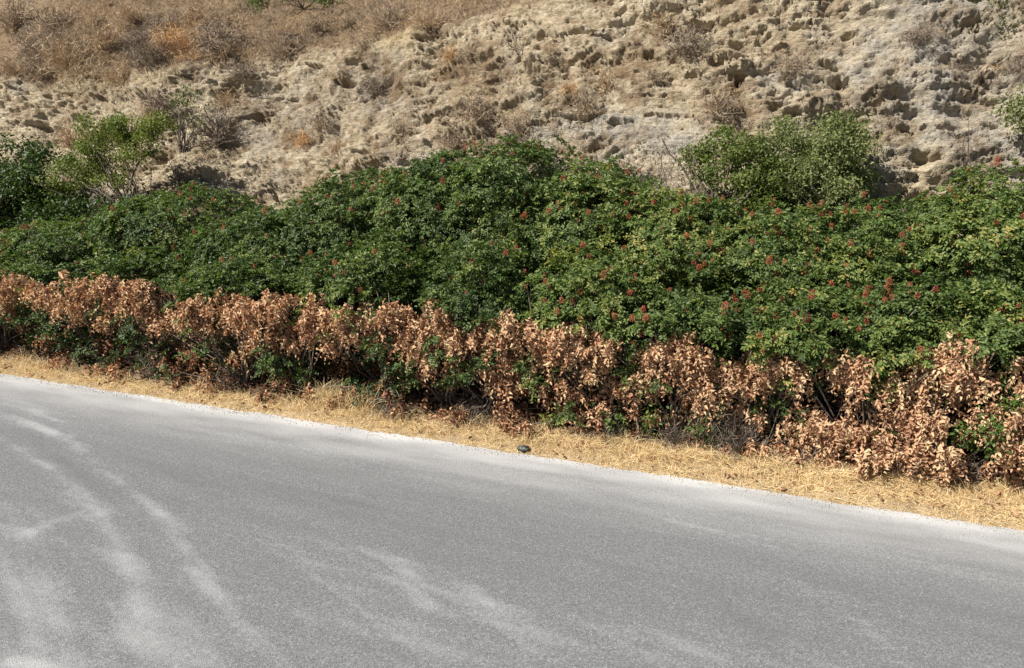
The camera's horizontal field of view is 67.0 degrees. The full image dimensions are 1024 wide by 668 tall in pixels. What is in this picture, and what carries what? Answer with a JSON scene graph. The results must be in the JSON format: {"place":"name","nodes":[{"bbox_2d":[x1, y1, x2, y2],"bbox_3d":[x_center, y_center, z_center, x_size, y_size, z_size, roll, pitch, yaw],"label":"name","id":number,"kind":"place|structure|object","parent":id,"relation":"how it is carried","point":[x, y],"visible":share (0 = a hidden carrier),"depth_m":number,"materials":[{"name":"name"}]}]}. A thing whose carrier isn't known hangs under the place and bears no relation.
{"place":"outdoors","nodes":[
{"label":"outdoors","id":0,"kind":"place"},
{"bbox_2d":[0,374,1023,667],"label":"road","id":1,"kind":"structure","parent":0,"point":[136,530],"depth_m":4.47,"materials":[{"name":"asphalt"}]},
{"bbox_2d":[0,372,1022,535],"bbox_3d":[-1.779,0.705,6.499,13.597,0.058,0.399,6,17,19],"label":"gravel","id":2,"kind":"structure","parent":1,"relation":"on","point":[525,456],"depth_m":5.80,"materials":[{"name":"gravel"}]},
{"bbox_2d":[0,0,1023,269],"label":"hillside","id":3,"kind":"structure","parent":0,"point":[922,82],"depth_m":9.25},
{"bbox_2d":[0,53,32,79],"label":"dry bush","id":4,"kind":"object","parent":3,"relation":"on","point":[8,69],"visible":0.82,"depth_m":12.62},
{"bbox_2d":[0,0,38,37],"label":"dry bush","id":5,"kind":"object","parent":3,"relation":"on","point":[16,21],"visible":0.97,"depth_m":14.10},
{"bbox_2d":[7,21,66,70],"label":"dry bush","id":6,"kind":"object","parent":3,"relation":"on","point":[36,44],"visible":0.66,"depth_m":12.83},
{"bbox_2d":[21,50,60,81],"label":"dry bush","id":7,"kind":"object","parent":3,"relation":"on","point":[33,67],"visible":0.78,"depth_m":12.55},
{"bbox_2d":[20,0,83,37],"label":"dry bush","id":8,"kind":"object","parent":3,"relation":"on","point":[45,21],"visible":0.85,"depth_m":13.62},
{"bbox_2d":[30,27,93,75],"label":"dry bush","id":9,"kind":"object","parent":3,"relation":"on","point":[64,59],"visible":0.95,"depth_m":12.43,"materials":[{"name":"plant"}]},
{"bbox_2d":[40,17,91,49],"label":"dry bush","id":10,"kind":"object","parent":3,"relation":"on","point":[64,29],"visible":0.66,"depth_m":12.99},
{"bbox_2d":[43,117,91,152],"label":"dry bush","id":11,"kind":"object","parent":3,"relation":"on","point":[63,135],"visible":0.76,"depth_m":11.64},
{"bbox_2d":[56,29,93,57],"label":"dry bush","id":12,"kind":"object","parent":3,"relation":"on","point":[81,50],"visible":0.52,"depth_m":12.71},
{"bbox_2d":[56,56,94,84],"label":"dry bush","id":13,"kind":"object","parent":3,"relation":"on","point":[77,67],"visible":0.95,"depth_m":12.22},
{"bbox_2d":[77,5,108,27],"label":"dry bush","id":14,"kind":"object","parent":3,"relation":"on","point":[88,17],"visible":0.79,"depth_m":13.52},
{"bbox_2d":[72,10,128,60],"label":"dry bush","id":15,"kind":"object","parent":3,"relation":"on","point":[102,44],"visible":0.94,"depth_m":12.58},
{"bbox_2d":[31,108,182,215],"bbox_3d":[-5.406,-2.194,10.534,2.143,1.711,1.068,0,16,0],"label":"leaning tree","id":16,"kind":"object","parent":3,"relation":"on","point":[115,127],"visible":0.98,"depth_m":10.33,"materials":[{"name":"green plant"}]},
{"bbox_2d":[92,53,140,96],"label":"dry bush","id":17,"kind":"object","parent":3,"relation":"on","point":[119,74],"visible":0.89,"depth_m":12.01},
{"bbox_2d":[108,21,151,53],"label":"dry bush","id":18,"kind":"object","parent":3,"relation":"on","point":[130,42],"visible":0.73,"depth_m":12.65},
{"bbox_2d":[111,0,152,28],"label":"dry bush","id":19,"kind":"object","parent":3,"relation":"on","point":[127,14],"visible":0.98,"depth_m":13.08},
{"bbox_2d":[121,46,161,67],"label":"dry bush","id":20,"kind":"object","parent":3,"relation":"on","point":[138,57],"visible":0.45,"depth_m":12.12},
{"bbox_2d":[124,27,179,72],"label":"dry bush","id":21,"kind":"object","parent":3,"relation":"on","point":[155,56],"visible":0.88,"depth_m":11.88,"materials":[{"name":"plant"}]},
{"bbox_2d":[133,78,194,121],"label":"dry bush","id":22,"kind":"object","parent":3,"relation":"on","point":[157,103],"visible":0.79,"depth_m":11.24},
{"bbox_2d":[145,8,182,35],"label":"dry bush","id":23,"kind":"object","parent":3,"relation":"on","point":[165,21],"visible":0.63,"depth_m":12.86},
{"bbox_2d":[137,19,197,54],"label":"dry bush","id":24,"kind":"object","parent":3,"relation":"on","point":[163,37],"visible":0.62,"depth_m":12.19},
{"bbox_2d":[158,23,200,58],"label":"dry bush","id":25,"kind":"object","parent":3,"relation":"on","point":[184,41],"visible":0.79,"depth_m":12.06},
{"bbox_2d":[167,84,212,152],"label":"sparse shrub","id":26,"kind":"object","parent":3,"relation":"on","point":[183,148],"visible":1,"depth_m":10.22,"materials":[{"name":"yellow plant"}]},
{"bbox_2d":[170,0,213,27],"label":"dry bush","id":27,"kind":"object","parent":3,"relation":"on","point":[191,12],"visible":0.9,"depth_m":12.65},
{"bbox_2d":[185,96,247,156],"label":"dry bush","id":28,"kind":"object","parent":3,"relation":"on","point":[213,136],"visible":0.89,"depth_m":10.93,"materials":[{"name":"plant"}]},
{"bbox_2d":[192,38,245,68],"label":"dry bush","id":29,"kind":"object","parent":3,"relation":"on","point":[219,53],"visible":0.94,"depth_m":11.67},
{"bbox_2d":[183,16,257,63],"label":"dry bush","id":30,"kind":"object","parent":3,"relation":"on","point":[230,38],"visible":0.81,"depth_m":11.78,"materials":[{"name":"plant"}]},
{"bbox_2d":[206,88,242,108],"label":"dry bush","id":31,"kind":"object","parent":3,"relation":"on","point":[225,101],"visible":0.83,"depth_m":11.32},
{"bbox_2d":[219,54,263,84],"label":"dry bush","id":32,"kind":"object","parent":3,"relation":"on","point":[240,73],"visible":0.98,"depth_m":11.41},
{"bbox_2d":[258,20,306,67],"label":"dry bush","id":33,"kind":"object","parent":3,"relation":"on","point":[286,47],"visible":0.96,"depth_m":11.55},
{"bbox_2d":[244,0,347,14],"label":"crest bush","id":34,"kind":"object","parent":3,"relation":"on","point":[257,3],"visible":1,"depth_m":11.54,"materials":[{"name":"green plant"}]},
{"bbox_2d":[288,128,315,150],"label":"dry bush","id":35,"kind":"object","parent":3,"relation":"on","point":[301,142],"visible":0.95,"depth_m":10.56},
{"bbox_2d":[302,100,336,143],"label":"dry bush","id":36,"kind":"object","parent":3,"relation":"on","point":[318,126],"visible":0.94,"depth_m":10.42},
{"bbox_2d":[320,136,355,158],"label":"dry bush","id":37,"kind":"object","parent":3,"relation":"on","point":[337,146],"visible":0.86,"depth_m":10.21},
{"bbox_2d":[346,30,375,56],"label":"dry bush","id":38,"kind":"object","parent":3,"relation":"on","point":[362,49],"visible":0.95,"depth_m":10.88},
{"bbox_2d":[347,71,391,98],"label":"dry bush","id":39,"kind":"object","parent":3,"relation":"on","point":[371,87],"visible":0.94,"depth_m":10.57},
{"bbox_2d":[359,0,409,39],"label":"dry bush","id":40,"kind":"object","parent":3,"relation":"on","point":[381,23],"visible":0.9,"depth_m":10.90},
{"bbox_2d":[388,111,416,139],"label":"dry bush","id":41,"kind":"object","parent":3,"relation":"on","point":[401,127],"visible":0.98,"depth_m":9.88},
{"bbox_2d":[405,1,453,31],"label":"dry bush","id":42,"kind":"object","parent":3,"relation":"on","point":[425,22],"visible":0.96,"depth_m":10.49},
{"bbox_2d":[438,44,459,62],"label":"dry bush","id":43,"kind":"object","parent":3,"relation":"on","point":[449,56],"visible":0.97,"depth_m":10.18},
{"bbox_2d":[438,123,466,148],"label":"dry bush","id":44,"kind":"object","parent":3,"relation":"on","point":[456,141],"visible":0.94,"depth_m":9.64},
{"bbox_2d":[442,87,499,126],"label":"dry bush","id":45,"kind":"object","parent":3,"relation":"on","point":[475,112],"visible":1,"depth_m":9.52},
{"bbox_2d":[457,38,485,66],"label":"dry bush","id":46,"kind":"object","parent":3,"relation":"on","point":[466,55],"visible":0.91,"depth_m":10.05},
{"bbox_2d":[492,14,527,54],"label":"bare shrub","id":47,"kind":"object","parent":3,"relation":"on","point":[515,45],"visible":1,"depth_m":9.16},
{"bbox_2d":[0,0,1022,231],"bbox_3d":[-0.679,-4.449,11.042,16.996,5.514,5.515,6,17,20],"label":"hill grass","id":48,"kind":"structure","parent":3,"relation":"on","point":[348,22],"depth_m":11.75,"materials":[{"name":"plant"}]},
{"bbox_2d":[500,105,539,143],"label":"dry bush","id":49,"kind":"object","parent":3,"relation":"on","point":[517,127],"visible":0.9,"depth_m":9.28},
{"bbox_2d":[564,82,607,118],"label":"dry bush","id":50,"kind":"object","parent":3,"relation":"on","point":[581,111],"visible":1,"depth_m":8.87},
{"bbox_2d":[590,70,622,98],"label":"dry bush","id":51,"kind":"object","parent":3,"relation":"on","point":[605,80],"visible":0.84,"depth_m":8.94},
{"bbox_2d":[635,63,665,84],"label":"dry bush","id":52,"kind":"object","parent":3,"relation":"on","point":[652,77],"visible":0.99,"depth_m":8.77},
{"bbox_2d":[636,4,681,38],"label":"dry bush","id":53,"kind":"object","parent":3,"relation":"on","point":[661,30],"visible":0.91,"depth_m":8.93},
{"bbox_2d":[596,121,766,222],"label":"bare shrub","id":54,"kind":"object","parent":3,"relation":"on","point":[692,186],"visible":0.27,"depth_m":7.70,"materials":[{"name":"plant"}]},
{"bbox_2d":[660,21,714,63],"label":"dry bush","id":55,"kind":"object","parent":3,"relation":"on","point":[686,44],"visible":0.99,"depth_m":8.60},
{"bbox_2d":[688,80,744,123],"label":"dry bush","id":56,"kind":"object","parent":3,"relation":"on","point":[714,110],"visible":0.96,"depth_m":8.33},
{"bbox_2d":[764,47,814,81],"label":"dry bush","id":57,"kind":"object","parent":3,"relation":"on","point":[786,59],"visible":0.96,"depth_m":8.25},
{"bbox_2d":[725,106,890,219],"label":"grey green bush","id":58,"kind":"object","parent":3,"relation":"on","point":[830,160],"visible":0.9,"depth_m":7.46,"materials":[{"name":"green plant"}]},
{"bbox_2d":[896,20,937,45],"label":"dry bush","id":59,"kind":"object","parent":3,"relation":"on","point":[920,31],"visible":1,"depth_m":7.97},
{"bbox_2d":[935,102,988,182],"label":"bare shrub","id":60,"kind":"object","parent":3,"relation":"on","point":[970,163],"visible":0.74,"depth_m":7.24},
{"bbox_2d":[974,0,1023,38],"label":"crest bush","id":61,"kind":"object","parent":3,"relation":"on","point":[1004,4],"visible":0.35,"depth_m":7.88,"materials":[{"name":"green plant"}]},
{"bbox_2d":[988,84,1023,135],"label":"cliff bush","id":62,"kind":"object","parent":3,"relation":"on","point":[1011,111],"visible":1,"depth_m":7.27,"materials":[{"name":"green plant"}]},
{"bbox_2d":[996,53,1023,81],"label":"dry bush","id":63,"kind":"object","parent":3,"relation":"on","point":[1016,69],"visible":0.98,"depth_m":7.79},
{"bbox_2d":[0,188,1023,530],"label":"verge","id":64,"kind":"structure","parent":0,"point":[580,458],"depth_m":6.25,"materials":[{"name":"plant"}]},
{"bbox_2d":[12,323,67,352],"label":"weed","id":65,"kind":"object","parent":64,"relation":"on","point":[29,337],"visible":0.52,"depth_m":8.15,"materials":[{"name":"green plant"}]},
{"bbox_2d":[0,128,119,237],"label":"broadleaf shrub","id":66,"kind":"object","parent":64,"relation":"on","point":[15,195],"visible":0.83,"depth_m":10.64,"materials":[{"name":"green plant"}]},
{"bbox_2d":[0,247,123,348],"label":"sumac shrub","id":67,"kind":"object","parent":64,"relation":"on","point":[15,279],"visible":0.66,"depth_m":8.26,"materials":[{"name":"brown plant"}]},
{"bbox_2d":[0,213,164,280],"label":"sumac shrub","id":68,"kind":"object","parent":64,"relation":"on","point":[13,239],"visible":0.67,"depth_m":9.00,"materials":[{"name":"green plant"}]},
{"bbox_2d":[50,321,128,358],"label":"weed","id":69,"kind":"object","parent":64,"relation":"on","point":[88,335],"visible":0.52,"depth_m":7.90,"materials":[{"name":"green plant"}]},
{"bbox_2d":[17,244,242,383],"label":"sumac shrub","id":70,"kind":"object","parent":64,"relation":"on","point":[136,304],"visible":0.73,"depth_m":7.57,"materials":[{"name":"brown plant"}]},
{"bbox_2d":[97,155,173,212],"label":"bare shrub","id":71,"kind":"object","parent":64,"relation":"on","point":[134,186],"visible":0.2,"depth_m":10.22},
{"bbox_2d":[121,338,164,377],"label":"dry weed","id":72,"kind":"object","parent":64,"relation":"on","point":[146,371],"visible":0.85,"depth_m":7.37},
{"bbox_2d":[130,343,177,371],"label":"weed","id":73,"kind":"object","parent":64,"relation":"on","point":[171,356],"visible":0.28,"depth_m":7.65,"materials":[{"name":"green plant"}]},
{"bbox_2d":[81,180,263,267],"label":"sumac shrub","id":74,"kind":"object","parent":64,"relation":"on","point":[155,204],"visible":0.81,"depth_m":9.02,"materials":[{"name":"green plant"}]},
{"bbox_2d":[158,149,220,192],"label":"dry bush","id":75,"kind":"object","parent":64,"relation":"on","point":[176,178],"visible":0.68,"depth_m":10.84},
{"bbox_2d":[204,359,249,393],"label":"dry weed","id":76,"kind":"object","parent":64,"relation":"on","point":[221,383],"visible":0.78,"depth_m":7.05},
{"bbox_2d":[137,242,359,403],"bbox_3d":[-2.402,-0.175,7.660,1.960,1.465,2.058,7,18,23],"label":"sumac shrub","id":77,"kind":"object","parent":64,"relation":"on","point":[232,313],"visible":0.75,"depth_m":7.10,"materials":[{"name":"brown plant"}]},
{"bbox_2d":[183,203,355,305],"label":"sumac shrub","id":78,"kind":"object","parent":64,"relation":"on","point":[241,226],"visible":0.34,"depth_m":8.12,"materials":[{"name":"green plant"}]},
{"bbox_2d":[282,350,319,393],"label":"weed","id":79,"kind":"object","parent":64,"relation":"on","point":[297,373],"visible":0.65,"depth_m":6.92,"materials":[{"name":"green plant"}]},
{"bbox_2d":[285,374,386,414],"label":"grass tuft","id":80,"kind":"object","parent":64,"relation":"on","point":[336,393],"visible":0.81,"depth_m":6.65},
{"bbox_2d":[254,164,448,310],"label":"sumac shrub","id":81,"kind":"object","parent":64,"relation":"on","point":[317,214],"visible":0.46,"depth_m":7.86,"materials":[{"name":"green plant"}]},
{"bbox_2d":[241,225,483,422],"bbox_3d":[-1.287,-0.158,7.246,2.166,1.683,2.227,0,16,0],"label":"sumac shrub","id":82,"kind":"object","parent":64,"relation":"on","point":[313,324],"visible":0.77,"depth_m":6.71,"materials":[{"name":"brown plant"}]},
{"bbox_2d":[369,386,406,419],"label":"dry weed","id":83,"kind":"object","parent":64,"relation":"on","point":[392,404],"visible":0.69,"depth_m":6.48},
{"bbox_2d":[388,364,429,404],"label":"weed","id":84,"kind":"object","parent":64,"relation":"on","point":[418,400],"visible":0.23,"depth_m":6.66,"materials":[{"name":"green plant"}]},
{"bbox_2d":[343,148,513,315],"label":"sumac shrub","id":85,"kind":"object","parent":64,"relation":"on","point":[429,170],"visible":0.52,"depth_m":7.61,"materials":[{"name":"green plant"}]},
{"bbox_2d":[354,235,560,433],"bbox_3d":[-0.359,-0.098,7.056,1.726,1.622,2.199,7,18,24],"label":"sumac shrub","id":86,"kind":"object","parent":64,"relation":"on","point":[456,367],"visible":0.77,"depth_m":6.38,"materials":[{"name":"brown plant"}]},
{"bbox_2d":[444,389,499,430],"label":"dry weed","id":87,"kind":"object","parent":64,"relation":"on","point":[474,410],"visible":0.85,"depth_m":6.33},
{"bbox_2d":[421,133,586,318],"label":"sumac shrub","id":88,"kind":"object","parent":64,"relation":"on","point":[515,175],"visible":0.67,"depth_m":7.37,"materials":[{"name":"green plant"}]},
{"bbox_2d":[0,262,1018,515],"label":"fallen leaves","id":89,"kind":"object","parent":64,"relation":"on","point":[466,394],"visible":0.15,"depth_m":6.91,"materials":[{"name":"brown plant"}]},
{"bbox_2d":[488,167,609,302],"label":"sumac shrub","id":90,"kind":"object","parent":64,"relation":"on","point":[534,230],"visible":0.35,"depth_m":7.23,"materials":[{"name":"green plant"}]},
{"bbox_2d":[469,233,698,443],"bbox_3d":[0.730,0.018,6.626,1.730,1.680,2.075,6,17,20],"label":"sumac shrub","id":91,"kind":"object","parent":64,"relation":"on","point":[573,388],"visible":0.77,"depth_m":6.07,"materials":[{"name":"green plant"}]},
{"bbox_2d":[529,152,665,307],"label":"sumac shrub","id":92,"kind":"object","parent":64,"relation":"on","point":[609,184],"visible":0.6,"depth_m":7.18,"materials":[{"name":"green plant"}]},
{"bbox_2d":[589,415,629,445],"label":"dry weed","id":93,"kind":"object","parent":64,"relation":"on","point":[610,433],"visible":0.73,"depth_m":5.96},
{"bbox_2d":[636,394,669,440],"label":"weed","id":94,"kind":"object","parent":64,"relation":"on","point":[648,417],"visible":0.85,"depth_m":5.88,"materials":[{"name":"green plant"}]},
{"bbox_2d":[578,177,760,337],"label":"sumac shrub","id":95,"kind":"object","parent":64,"relation":"on","point":[685,213],"visible":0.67,"depth_m":6.75,"materials":[{"name":"green plant"}]},
{"bbox_2d":[650,410,696,451],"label":"dry weed","id":96,"kind":"object","parent":64,"relation":"on","point":[674,439],"visible":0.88,"depth_m":5.86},
{"bbox_2d":[682,414,721,447],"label":"weed","id":97,"kind":"object","parent":64,"relation":"on","point":[701,428],"visible":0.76,"depth_m":5.80,"materials":[{"name":"green plant"}]},
{"bbox_2d":[590,243,818,456],"bbox_3d":[1.613,0.085,6.338,1.796,1.665,1.954,4,17,14],"label":"sumac shrub","id":98,"kind":"object","parent":64,"relation":"on","point":[695,368],"visible":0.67,"depth_m":5.78,"materials":[{"name":"brown plant"}]},
{"bbox_2d":[691,394,753,456],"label":"dry weed","id":99,"kind":"object","parent":64,"relation":"on","point":[716,441],"visible":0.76,"depth_m":5.77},
{"bbox_2d":[669,122,805,221],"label":"olive bush","id":100,"kind":"object","parent":64,"relation":"on","point":[704,154],"visible":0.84,"depth_m":7.59,"materials":[{"name":"green plant"}]},
{"bbox_2d":[714,412,767,460],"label":"dry weed","id":101,"kind":"object","parent":64,"relation":"on","point":[734,446],"visible":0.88,"depth_m":5.70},
{"bbox_2d":[674,192,878,356],"bbox_3d":[2.284,-0.501,6.942,1.842,1.438,2.352,0,16,0],"label":"sumac shrub","id":102,"kind":"object","parent":64,"relation":"on","point":[756,247],"visible":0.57,"depth_m":6.35,"materials":[{"name":"green plant"}]},
{"bbox_2d":[770,436,827,470],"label":"dry weed","id":103,"kind":"object","parent":64,"relation":"on","point":[798,451],"visible":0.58,"depth_m":5.57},
{"bbox_2d":[697,255,918,479],"bbox_3d":[2.363,0.198,6.088,1.845,1.650,1.987,0,16,0],"label":"sumac shrub","id":104,"kind":"object","parent":64,"relation":"on","point":[805,424],"visible":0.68,"depth_m":5.57,"materials":[{"name":"green plant"}]},
{"bbox_2d":[835,351,900,463],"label":"shrub","id":105,"kind":"object","parent":64,"relation":"on","point":[886,373],"visible":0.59,"depth_m":5.33,"materials":[{"name":"brown plant"}]},
{"bbox_2d":[778,191,984,371],"bbox_3d":[3.051,-0.434,6.723,1.891,1.519,2.214,0,16,0],"label":"sumac shrub","id":106,"kind":"object","parent":64,"relation":"on","point":[899,257],"visible":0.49,"depth_m":6.11,"materials":[{"name":"green plant"}]},
{"bbox_2d":[799,263,1023,488],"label":"sumac shrub","id":107,"kind":"object","parent":64,"relation":"on","point":[924,431],"visible":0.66,"depth_m":5.30,"materials":[{"name":"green plant"}]},
{"bbox_2d":[897,363,968,461],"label":"shrub","id":108,"kind":"object","parent":64,"relation":"on","point":[935,397],"visible":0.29,"depth_m":5.23,"materials":[{"name":"brown plant"}]},
{"bbox_2d":[863,156,1023,364],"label":"sumac shrub","id":109,"kind":"object","parent":64,"relation":"on","point":[958,207],"visible":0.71,"depth_m":6.06,"materials":[{"name":"green plant"}]},
{"bbox_2d":[889,265,1023,492],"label":"sumac shrub","id":110,"kind":"object","parent":64,"relation":"on","point":[1009,331],"visible":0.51,"depth_m":5.18,"materials":[{"name":"brown plant"}]},
{"bbox_2d":[942,391,1023,483],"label":"shrub","id":111,"kind":"object","parent":64,"relation":"on","point":[998,427],"visible":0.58,"depth_m":5.05,"materials":[{"name":"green plant"}]},
{"bbox_2d":[965,194,1023,365],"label":"sumac shrub","id":112,"kind":"object","parent":64,"relation":"on","point":[1005,255],"visible":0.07,"depth_m":6.42,"materials":[{"name":"green plant"}]},
{"bbox_2d":[967,319,1023,485],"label":"sumac shrub","id":113,"kind":"object","parent":64,"relation":"on","point":[1017,348],"visible":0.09,"depth_m":5.44,"materials":[{"name":"brown plant"}]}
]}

